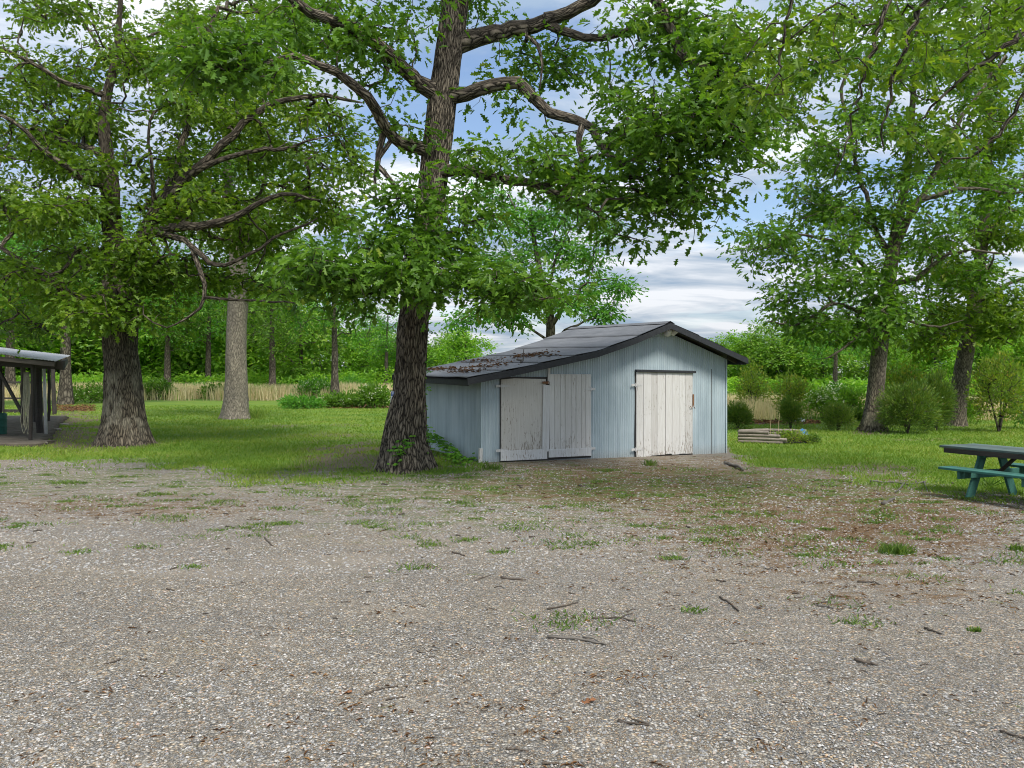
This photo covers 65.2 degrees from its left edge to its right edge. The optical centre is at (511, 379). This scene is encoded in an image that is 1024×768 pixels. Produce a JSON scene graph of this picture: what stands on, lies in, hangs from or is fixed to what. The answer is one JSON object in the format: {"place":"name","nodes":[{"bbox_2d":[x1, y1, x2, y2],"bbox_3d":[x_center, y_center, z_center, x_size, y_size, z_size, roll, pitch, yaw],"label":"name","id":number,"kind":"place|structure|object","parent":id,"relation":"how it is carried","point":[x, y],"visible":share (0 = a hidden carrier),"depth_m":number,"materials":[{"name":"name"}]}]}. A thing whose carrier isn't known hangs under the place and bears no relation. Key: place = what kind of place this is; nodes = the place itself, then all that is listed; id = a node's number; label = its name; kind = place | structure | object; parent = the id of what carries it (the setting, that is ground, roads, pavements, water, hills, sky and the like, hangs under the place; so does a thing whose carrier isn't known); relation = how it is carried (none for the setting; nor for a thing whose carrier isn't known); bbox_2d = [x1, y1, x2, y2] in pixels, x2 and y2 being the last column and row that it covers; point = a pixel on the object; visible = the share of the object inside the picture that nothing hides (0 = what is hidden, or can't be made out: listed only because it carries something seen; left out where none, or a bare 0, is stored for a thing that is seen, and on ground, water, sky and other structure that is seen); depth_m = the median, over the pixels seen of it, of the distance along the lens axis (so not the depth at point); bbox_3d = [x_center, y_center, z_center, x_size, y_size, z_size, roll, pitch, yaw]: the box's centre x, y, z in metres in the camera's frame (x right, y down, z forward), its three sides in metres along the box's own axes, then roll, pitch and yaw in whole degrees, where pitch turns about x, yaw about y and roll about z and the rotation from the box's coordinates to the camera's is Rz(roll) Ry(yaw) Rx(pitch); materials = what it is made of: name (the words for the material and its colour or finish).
{"place":"outdoors","nodes":[
{"label":"outdoors","id":0,"kind":"place"},
{"bbox_2d":[0,415,68,446],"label":"paving","id":1,"kind":"structure","parent":0,"point":[15,435],"depth_m":24.07,"materials":[{"name":"concrete"}]},
{"bbox_2d":[0,413,6,433],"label":"barrel","id":2,"kind":"object","parent":1,"relation":"on","point":[3,423],"visible":1,"depth_m":23.70,"materials":[{"name":"green plastic"}]},
{"bbox_2d":[0,347,69,439],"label":"pole shed","id":3,"kind":"structure","parent":1,"relation":"on","point":[50,362],"depth_m":23.98,"materials":[{"name":"wood"}]},
{"bbox_2d":[20,372,29,433],"bbox_3d":[-13.312,0.633,21.917,0.434,1.707,0.109,0,0,35],"label":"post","id":4,"kind":"object","parent":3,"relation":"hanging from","point":[26,393],"visible":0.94,"depth_m":21.90,"materials":[{"name":"wood"}]},
{"bbox_2d":[5,381,1016,420],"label":"dry grass","id":5,"kind":"structure","parent":0,"point":[761,410],"depth_m":66.52,"materials":[{"name":"plant"}]},
{"bbox_2d":[0,382,1023,767],"bbox_3d":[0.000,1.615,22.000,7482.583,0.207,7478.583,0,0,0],"label":"ground","id":6,"kind":"structure","parent":0,"point":[882,680],"depth_m":5.63,"materials":[{"name":"gravel"}]},
{"bbox_2d":[2,381,43,412],"bbox_3d":[-25.794,0.875,41.206,3.848,1.850,0.638,0,0,0],"label":"rail fence","id":7,"kind":"object","parent":6,"relation":"on","point":[4,410],"visible":0.23,"depth_m":41.17,"materials":[{"name":"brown wood"}]},
{"bbox_2d":[0,188,49,322],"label":"oak tree","id":8,"kind":"object","parent":6,"relation":"on","point":[18,249],"visible":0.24,"depth_m":51.69,"materials":[{"name":"green plant"}]},
{"bbox_2d":[0,218,73,392],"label":"oak tree","id":9,"kind":"object","parent":6,"relation":"on","point":[10,375],"visible":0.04,"depth_m":69.75,"materials":[{"name":"green plant"}]},
{"bbox_2d":[0,271,75,375],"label":"woodland tree","id":10,"kind":"object","parent":6,"relation":"on","point":[36,347],"visible":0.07,"depth_m":100.90,"materials":[{"name":"plant"}]},
{"bbox_2d":[1,299,94,377],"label":"woodland tree","id":11,"kind":"object","parent":6,"relation":"on","point":[72,348],"visible":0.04,"depth_m":105.65,"materials":[{"name":"plant"}]},
{"bbox_2d":[0,187,135,404],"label":"oak tree","id":12,"kind":"object","parent":6,"relation":"on","point":[65,393],"visible":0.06,"depth_m":55.68,"materials":[{"name":"green plant"}]},
{"bbox_2d":[56,379,102,403],"bbox_3d":[-31.280,0.939,58.885,4.823,2.081,5.103,0,0,0],"label":"green shrub","id":13,"kind":"object","parent":6,"relation":"on","point":[95,394],"visible":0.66,"depth_m":58.01,"materials":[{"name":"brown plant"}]},
{"bbox_2d":[53,283,181,378],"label":"woodland tree","id":14,"kind":"object","parent":6,"relation":"on","point":[86,365],"visible":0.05,"depth_m":104.72,"materials":[{"name":"green plant"}]},
{"bbox_2d":[72,306,183,373],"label":"woodland tree","id":15,"kind":"object","parent":6,"relation":"on","point":[88,348],"visible":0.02,"depth_m":106.21,"materials":[{"name":"plant"}]},
{"bbox_2d":[55,208,204,342],"bbox_3d":[-28.715,-5.440,59.862,10.811,14.581,9.889,0,0,-24],"label":"oak tree","id":16,"kind":"object","parent":6,"relation":"on","point":[149,300],"visible":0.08,"depth_m":59.25,"materials":[{"name":"green plant"}]},
{"bbox_2d":[142,376,179,398],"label":"green shrub","id":17,"kind":"object","parent":6,"relation":"on","point":[157,385],"visible":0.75,"depth_m":69.14,"materials":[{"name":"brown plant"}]},
{"bbox_2d":[98,294,226,377],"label":"woodland tree","id":18,"kind":"object","parent":6,"relation":"on","point":[184,361],"visible":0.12,"depth_m":102.62,"materials":[{"name":"plant"}]},
{"bbox_2d":[138,288,225,384],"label":"oak tree","id":19,"kind":"object","parent":6,"relation":"on","point":[167,362],"visible":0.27,"depth_m":91.73,"materials":[{"name":"green plant"}]},
{"bbox_2d":[138,259,251,383],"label":"woodland tree","id":20,"kind":"object","parent":6,"relation":"on","point":[216,357],"visible":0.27,"depth_m":101.64,"materials":[{"name":"plant"}]},
{"bbox_2d":[0,0,396,446],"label":"oak tree","id":21,"kind":"object","parent":6,"relation":"on","point":[120,313],"visible":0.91,"depth_m":20.35,"materials":[{"name":"green leaf"},{"name":"bark"}]},
{"bbox_2d":[157,285,255,383],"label":"oak tree","id":22,"kind":"object","parent":6,"relation":"on","point":[208,354],"visible":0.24,"depth_m":95.66,"materials":[{"name":"green plant"}]},
{"bbox_2d":[196,382,223,398],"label":"green shrub","id":23,"kind":"object","parent":6,"relation":"on","point":[211,385],"visible":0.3,"depth_m":71.25,"materials":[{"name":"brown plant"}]},
{"bbox_2d":[132,3,332,419],"bbox_3d":[-12.128,-7.456,35.395,10.260,18.534,8.696,0,0,0],"label":"oak tree","id":24,"kind":"object","parent":6,"relation":"on","point":[235,404],"visible":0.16,"depth_m":34.28,"materials":[{"name":"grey plant"}]},
{"bbox_2d":[167,201,308,398],"bbox_3d":[-21.883,-6.548,63.722,13.010,16.832,13.311,0,0,-26],"label":"oak tree","id":25,"kind":"object","parent":6,"relation":"on","point":[254,318],"visible":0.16,"depth_m":63.63,"materials":[{"name":"green plant"}]},
{"bbox_2d":[195,304,288,374],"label":"woodland tree","id":26,"kind":"object","parent":6,"relation":"on","point":[251,356],"visible":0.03,"depth_m":110.60,"materials":[{"name":"plant"}]},
{"bbox_2d":[247,406,267,418],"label":"grass tuft","id":27,"kind":"object","parent":6,"relation":"on","point":[256,415],"visible":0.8,"depth_m":34.64,"materials":[{"name":"plant"}]},
{"bbox_2d":[214,270,320,386],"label":"oak tree","id":28,"kind":"object","parent":6,"relation":"on","point":[272,363],"visible":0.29,"depth_m":87.66,"materials":[{"name":"green plant"}]},
{"bbox_2d":[247,303,320,382],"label":"woodland tree","id":29,"kind":"object","parent":6,"relation":"on","point":[254,358],"visible":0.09,"depth_m":111.97,"materials":[{"name":"plant"}]},
{"bbox_2d":[276,393,327,408],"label":"green shrub","id":30,"kind":"object","parent":6,"relation":"on","point":[290,401],"visible":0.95,"depth_m":47.05,"materials":[{"name":"green plant"}]},
{"bbox_2d":[247,297,360,384],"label":"woodland tree","id":31,"kind":"object","parent":6,"relation":"on","point":[309,345],"visible":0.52,"depth_m":98.63,"materials":[{"name":"green plant"}]},
{"bbox_2d":[291,374,330,399],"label":"flowering shrub","id":32,"kind":"object","parent":6,"relation":"on","point":[317,385],"visible":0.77,"depth_m":67.63,"materials":[{"name":"green plant"}]},
{"bbox_2d":[290,303,352,376],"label":"woodland tree","id":33,"kind":"object","parent":6,"relation":"on","point":[312,355],"visible":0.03,"depth_m":119.81,"materials":[{"name":"green plant"}]},
{"bbox_2d":[272,236,394,395],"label":"oak tree","id":34,"kind":"object","parent":6,"relation":"on","point":[334,376],"visible":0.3,"depth_m":65.72,"materials":[{"name":"green plant"}]},
{"bbox_2d":[317,387,361,407],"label":"flowering shrub","id":35,"kind":"object","parent":6,"relation":"on","point":[340,399],"visible":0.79,"depth_m":48.80,"materials":[{"name":"green plant"}]},
{"bbox_2d":[325,342,371,379],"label":"woodland tree","id":36,"kind":"object","parent":6,"relation":"on","point":[352,357],"visible":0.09,"depth_m":119.93,"materials":[{"name":"plant"}]},
{"bbox_2d":[339,373,365,384],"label":"field bush","id":37,"kind":"object","parent":6,"relation":"on","point":[350,378],"visible":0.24,"depth_m":90.03,"materials":[{"name":"green plant"}]},
{"bbox_2d":[338,325,393,380],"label":"woodland tree","id":38,"kind":"object","parent":6,"relation":"on","point":[358,367],"visible":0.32,"depth_m":117.85,"materials":[{"name":"plant"}]},
{"bbox_2d":[342,325,394,371],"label":"woodland tree","id":39,"kind":"object","parent":6,"relation":"on","point":[369,347],"visible":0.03,"depth_m":120.14,"materials":[{"name":"green plant"}]},
{"bbox_2d":[351,381,392,407],"bbox_3d":[-8.371,0.989,48.798,2.739,2.129,3.268,0,0,0],"label":"flowering shrub","id":40,"kind":"object","parent":6,"relation":"on","point":[371,395],"visible":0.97,"depth_m":48.23,"materials":[{"name":"green plant"}]},
{"bbox_2d":[350,298,399,384],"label":"oak tree","id":41,"kind":"object","parent":6,"relation":"on","point":[386,340],"visible":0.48,"depth_m":94.46,"materials":[{"name":"green plant"}]},
{"bbox_2d":[359,333,436,384],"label":"woodland tree","id":42,"kind":"object","parent":6,"relation":"on","point":[377,361],"visible":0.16,"depth_m":99.15,"materials":[{"name":"plant"}]},
{"bbox_2d":[51,404,820,423],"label":"leaf mulch","id":43,"kind":"object","parent":6,"relation":"on","point":[755,421],"visible":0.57,"depth_m":43.68,"materials":[{"name":"plant"}]},
{"bbox_2d":[427,429,477,461],"bbox_3d":[-1.273,1.367,16.250,0.485,0.660,1.990,0,0,-37],"label":"wall weed","id":44,"kind":"object","parent":6,"relation":"on","point":[439,443],"depth_m":16.34,"materials":[{"name":"green plant"}]},
{"bbox_2d":[439,446,469,465],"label":"wall weed","id":45,"kind":"object","parent":6,"relation":"on","point":[455,456],"depth_m":15.40,"materials":[{"name":"green plant"}]},
{"bbox_2d":[427,325,494,366],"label":"woodland tree","id":46,"kind":"object","parent":6,"relation":"on","point":[437,339],"visible":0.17,"depth_m":117.28,"materials":[{"name":"green plant"}]},
{"bbox_2d":[428,326,502,366],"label":"woodland tree","id":47,"kind":"object","parent":6,"relation":"on","point":[466,345],"visible":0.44,"depth_m":101.89,"materials":[{"name":"plant"}]},
{"bbox_2d":[124,0,834,474],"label":"oak tree","id":48,"kind":"object","parent":6,"relation":"on","point":[684,122],"visible":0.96,"depth_m":13.01,"materials":[{"name":"green plant"}]},
{"bbox_2d":[387,435,414,465],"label":"vine","id":49,"kind":"object","parent":48,"relation":"attached to","point":[400,447],"visible":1,"depth_m":14.26,"materials":[{"name":"green plant"}]},
{"bbox_2d":[424,358,437,456],"bbox_3d":[-1.571,0.507,14.749,0.429,1.817,0.354,0,0,21],"label":"vine","id":50,"kind":"object","parent":48,"relation":"attached to","point":[430,440],"visible":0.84,"depth_m":14.74,"materials":[{"name":"green plant"}]},
{"bbox_2d":[479,462,506,469],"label":"grass tuft","id":51,"kind":"object","parent":6,"relation":"on","point":[493,467],"visible":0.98,"depth_m":14.52,"materials":[{"name":"plant"}]},
{"bbox_2d":[0,405,1023,504],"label":"lawn grass","id":52,"kind":"structure","parent":6,"relation":"on","point":[264,466],"depth_m":19.12,"materials":[{"name":"plant"}]},
{"bbox_2d":[0,466,1023,635],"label":"weeds","id":53,"kind":"object","parent":6,"relation":"on","point":[693,609],"visible":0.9,"depth_m":9.67,"materials":[{"name":"plant"}]},
{"bbox_2d":[0,453,1023,767],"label":"tassel litter","id":54,"kind":"object","parent":6,"relation":"on","point":[592,675],"visible":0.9,"depth_m":7.73,"materials":[{"name":"plant"}]},
{"bbox_2d":[2,365,1023,398],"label":"understorey","id":55,"kind":"object","parent":6,"relation":"on","point":[259,377],"visible":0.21,"depth_m":92.59,"materials":[{"name":"green plant"}]},
{"bbox_2d":[430,176,648,341],"bbox_3d":[1.187,-3.978,37.854,10.457,11.596,6.906,0,0,0],"label":"oak tree","id":56,"kind":"object","parent":6,"relation":"on","point":[532,228],"visible":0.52,"depth_m":37.59,"materials":[{"name":"green plant"}]},
{"bbox_2d":[392,321,748,462],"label":"shed","id":57,"kind":"structure","parent":6,"relation":"on","point":[646,389],"depth_m":17.04,"materials":[{"name":"blue"}]},
{"bbox_2d":[427,349,561,372],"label":"roof litter","id":58,"kind":"object","parent":57,"relation":"on","point":[533,354],"visible":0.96,"depth_m":17.19,"materials":[{"name":"plant"}]},
{"bbox_2d":[496,378,549,460],"bbox_3d":[0.232,0.780,15.876,1.232,1.627,0.087,0,0,-29],"label":"door","id":59,"kind":"structure","parent":57,"relation":"in","point":[525,403],"depth_m":15.91,"materials":[{"name":"white wood"}]},
{"bbox_2d":[548,374,594,457],"bbox_3d":[1.237,0.728,16.464,1.158,1.700,0.054,0,0,-29],"label":"door","id":60,"kind":"structure","parent":57,"relation":"in","point":[570,394],"depth_m":16.44,"materials":[{"name":"white wood"}]},
{"bbox_2d":[631,372,694,456],"bbox_3d":[3.354,0.754,17.645,1.803,1.855,0.072,0,0,-29],"label":"door","id":61,"kind":"structure","parent":57,"relation":"in","point":[664,401],"depth_m":17.65,"materials":[{"name":"white wood"}]},
{"bbox_2d":[547,635,606,644],"bbox_3d":[0.432,1.690,5.232,0.402,0.024,0.092,0,0,21],"label":"fallen stick","id":62,"kind":"object","parent":6,"relation":"on","point":[578,638],"visible":1,"depth_m":5.22,"materials":[{"name":"grey wood"}]},
{"bbox_2d":[617,718,649,725],"bbox_3d":[0.603,1.695,3.960,0.160,0.025,0.059,0,0,27],"label":"fallen stick","id":63,"kind":"object","parent":6,"relation":"on","point":[636,723],"visible":1,"depth_m":3.95,"materials":[{"name":"brown wood"}]},
{"bbox_2d":[716,329,757,376],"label":"woodland tree","id":64,"kind":"object","parent":6,"relation":"on","point":[731,337],"visible":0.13,"depth_m":89.64,"materials":[{"name":"plant"}]},
{"bbox_2d":[727,398,755,428],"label":"evergreen shrub","id":65,"kind":"object","parent":6,"relation":"on","point":[738,414],"visible":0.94,"depth_m":27.46,"materials":[{"name":"green plant"}]},
{"bbox_2d":[733,352,776,406],"bbox_3d":[11.759,0.195,38.718,2.168,3.116,2.329,0,0,0],"label":"sapling","id":66,"kind":"object","parent":6,"relation":"on","point":[750,386],"visible":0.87,"depth_m":38.56,"materials":[{"name":"green plant"}]},
{"bbox_2d":[726,336,804,378],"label":"woodland tree","id":67,"kind":"object","parent":6,"relation":"on","point":[737,368],"visible":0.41,"depth_m":76.02,"materials":[{"name":"green plant"}]},
{"bbox_2d":[731,318,803,379],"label":"woodland tree","id":68,"kind":"object","parent":6,"relation":"on","point":[770,332],"visible":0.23,"depth_m":77.34,"materials":[{"name":"green plant"}]},
{"bbox_2d":[737,428,806,444],"bbox_3d":[7.047,1.519,21.634,1.787,0.367,1.211,0,0,21],"label":"raised bed","id":69,"kind":"object","parent":6,"relation":"on","point":[758,435],"visible":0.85,"depth_m":21.35,"materials":[{"name":"brown wood"}]},
{"bbox_2d":[769,428,815,443],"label":"bed plant","id":70,"kind":"object","parent":69,"relation":"in","point":[794,436],"visible":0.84,"depth_m":21.27,"materials":[{"name":"green plant"}]},
{"bbox_2d":[799,433,821,442],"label":"bed plant","id":71,"kind":"object","parent":69,"relation":"in","point":[816,438],"visible":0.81,"depth_m":21.25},
{"bbox_2d":[746,331,832,380],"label":"woodland tree","id":72,"kind":"object","parent":6,"relation":"on","point":[786,354],"visible":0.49,"depth_m":74.05,"materials":[{"name":"green plant"}]},
{"bbox_2d":[776,393,806,428],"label":"evergreen shrub","id":73,"kind":"object","parent":6,"relation":"on","point":[790,411],"visible":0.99,"depth_m":27.15,"materials":[{"name":"green plant"}]},
{"bbox_2d":[769,369,815,415],"bbox_3d":[12.968,0.612,36.732,2.249,2.395,2.052,0,0,32],"label":"sapling","id":74,"kind":"object","parent":6,"relation":"on","point":[798,382],"visible":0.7,"depth_m":36.59,"materials":[{"name":"green plant"}]},
{"bbox_2d":[801,385,847,418],"bbox_3d":[13.623,0.982,35.019,2.030,1.611,1.920,0,0,0],"label":"flowering shrub","id":75,"kind":"object","parent":6,"relation":"on","point":[817,399],"visible":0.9,"depth_m":34.81,"materials":[{"name":"green plant"}]},
{"bbox_2d":[781,334,869,388],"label":"woodland tree","id":76,"kind":"object","parent":6,"relation":"on","point":[848,367],"visible":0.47,"depth_m":72.55,"materials":[{"name":"green plant"}]},
{"bbox_2d":[797,291,870,383],"bbox_3d":[25.149,-2.513,62.004,6.384,8.610,5.839,0,0,18],"label":"oak tree","id":77,"kind":"object","parent":6,"relation":"on","point":[835,368],"visible":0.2,"depth_m":61.84,"materials":[{"name":"green plant"}]},
{"bbox_2d":[824,376,849,397],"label":"flowering shrub","id":78,"kind":"object","parent":6,"relation":"on","point":[833,387],"visible":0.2,"depth_m":39.70,"materials":[{"name":"green plant"}]},
{"bbox_2d":[820,400,859,430],"bbox_3d":[10.910,1.194,26.751,1.384,1.192,1.327,0,0,0],"label":"evergreen shrub","id":79,"kind":"object","parent":6,"relation":"on","point":[837,414],"visible":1,"depth_m":26.62,"materials":[{"name":"green plant"}]},
{"bbox_2d":[834,381,865,410],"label":"sapling","id":80,"kind":"object","parent":6,"relation":"on","point":[854,400],"visible":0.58,"depth_m":35.63,"materials":[{"name":"green plant"}]},
{"bbox_2d":[680,0,1023,178],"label":"oak tree","id":81,"kind":"object","parent":6,"relation":"on","point":[867,74],"visible":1,"depth_m":9.47,"materials":[{"name":"brown bark"},{"name":"green leaf"}]},
{"bbox_2d":[846,404,863,420],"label":"green shrub","id":82,"kind":"object","parent":6,"relation":"on","point":[859,415],"visible":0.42,"depth_m":33.18,"materials":[{"name":"plant"}]},
{"bbox_2d":[716,0,1023,431],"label":"oak tree","id":83,"kind":"object","parent":6,"relation":"on","point":[887,313],"visible":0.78,"depth_m":25.75,"materials":[{"name":"green plant"}]},
{"bbox_2d":[827,323,922,379],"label":"woodland tree","id":84,"kind":"object","parent":6,"relation":"on","point":[891,348],"visible":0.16,"depth_m":73.46,"materials":[{"name":"green plant"}]},
{"bbox_2d":[870,541,918,557],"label":"grass tuft","id":85,"kind":"object","parent":6,"relation":"on","point":[899,549],"visible":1,"depth_m":7.82,"materials":[{"name":"plant"}]},
{"bbox_2d":[870,480,926,492],"bbox_3d":[6.316,1.692,12.652,0.936,0.053,1.589,0,0,10],"label":"fallen stick","id":86,"kind":"object","parent":6,"relation":"on","point":[899,483],"visible":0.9,"depth_m":13.14,"materials":[{"name":"grey wood"}]},
{"bbox_2d":[885,354,930,422],"bbox_3d":[15.711,0.357,31.810,2.281,2.811,2.419,0,0,0],"label":"sapling","id":87,"kind":"object","parent":6,"relation":"on","point":[905,375],"visible":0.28,"depth_m":31.62,"materials":[{"name":"green plant"}]},
{"bbox_2d":[870,377,948,433],"bbox_3d":[12.521,0.783,25.211,2.200,1.933,2.044,0,0,0],"label":"evergreen shrub","id":88,"kind":"object","parent":6,"relation":"on","point":[905,401],"visible":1,"depth_m":24.98,"materials":[{"name":"green plant"}]},
{"bbox_2d":[894,331,956,370],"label":"woodland tree","id":89,"kind":"object","parent":6,"relation":"on","point":[931,361],"visible":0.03,"depth_m":82.71,"materials":[{"name":"plant"}]},
{"bbox_2d":[895,338,980,378],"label":"woodland tree","id":90,"kind":"object","parent":6,"relation":"on","point":[950,370],"visible":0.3,"depth_m":80.33,"materials":[{"name":"plant"}]},
{"bbox_2d":[920,366,960,430],"bbox_3d":[14.090,0.609,26.542,1.515,2.277,1.492,0,0,-41],"label":"evergreen shrub","id":91,"kind":"object","parent":6,"relation":"on","point":[947,391],"visible":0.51,"depth_m":26.25,"materials":[{"name":"green plant"}]},
{"bbox_2d":[888,0,1023,426],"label":"oak tree","id":92,"kind":"object","parent":6,"relation":"on","point":[984,310],"visible":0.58,"depth_m":28.52,"materials":[{"name":"green leaf"},{"name":"bark"}]},
{"bbox_2d":[936,309,995,377],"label":"woodland tree","id":93,"kind":"object","parent":6,"relation":"on","point":[977,350],"visible":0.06,"depth_m":83.39,"materials":[{"name":"plant"}]},
{"bbox_2d":[967,397,983,422],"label":"sapling","id":94,"kind":"object","parent":6,"relation":"on","point":[970,416],"visible":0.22,"depth_m":31.65,"materials":[{"name":"green plant"}]},
{"bbox_2d":[940,308,1019,375],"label":"woodland tree","id":95,"kind":"object","parent":6,"relation":"on","point":[1004,347],"visible":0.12,"depth_m":82.49,"materials":[{"name":"plant"}]},
{"bbox_2d":[938,443,1023,497],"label":"picnic table","id":96,"kind":"object","parent":6,"relation":"on","point":[982,453],"visible":0.93,"depth_m":11.54,"materials":[{"name":"green wood"}]},
{"bbox_2d":[979,477,1004,487],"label":"grass tuft","id":97,"kind":"object","parent":6,"relation":"on","point":[989,482],"visible":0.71,"depth_m":12.69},
{"bbox_2d":[963,347,1023,431],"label":"sapling","id":98,"kind":"object","parent":6,"relation":"on","point":[989,379],"visible":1,"depth_m":25.92,"materials":[{"name":"green plant"}]},
{"bbox_2d":[973,315,1023,372],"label":"woodland tree","id":99,"kind":"object","parent":6,"relation":"on","point":[1018,355],"visible":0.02,"depth_m":90.13,"materials":[{"name":"plant"}]},
{"bbox_2d":[1002,372,1023,426],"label":"sapling","id":100,"kind":"object","parent":6,"relation":"on","point":[1019,421],"visible":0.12,"depth_m":27.96,"materials":[{"name":"green plant"}]},
{"bbox_2d":[1007,334,1023,378],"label":"woodland tree","id":101,"kind":"object","parent":6,"relation":"on","point":[1020,351],"visible":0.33,"depth_m":89.55,"materials":[{"name":"plant"}]},
{"bbox_2d":[0,0,1023,366],"label":"sky","id":102,"kind":"structure","parent":0,"point":[704,296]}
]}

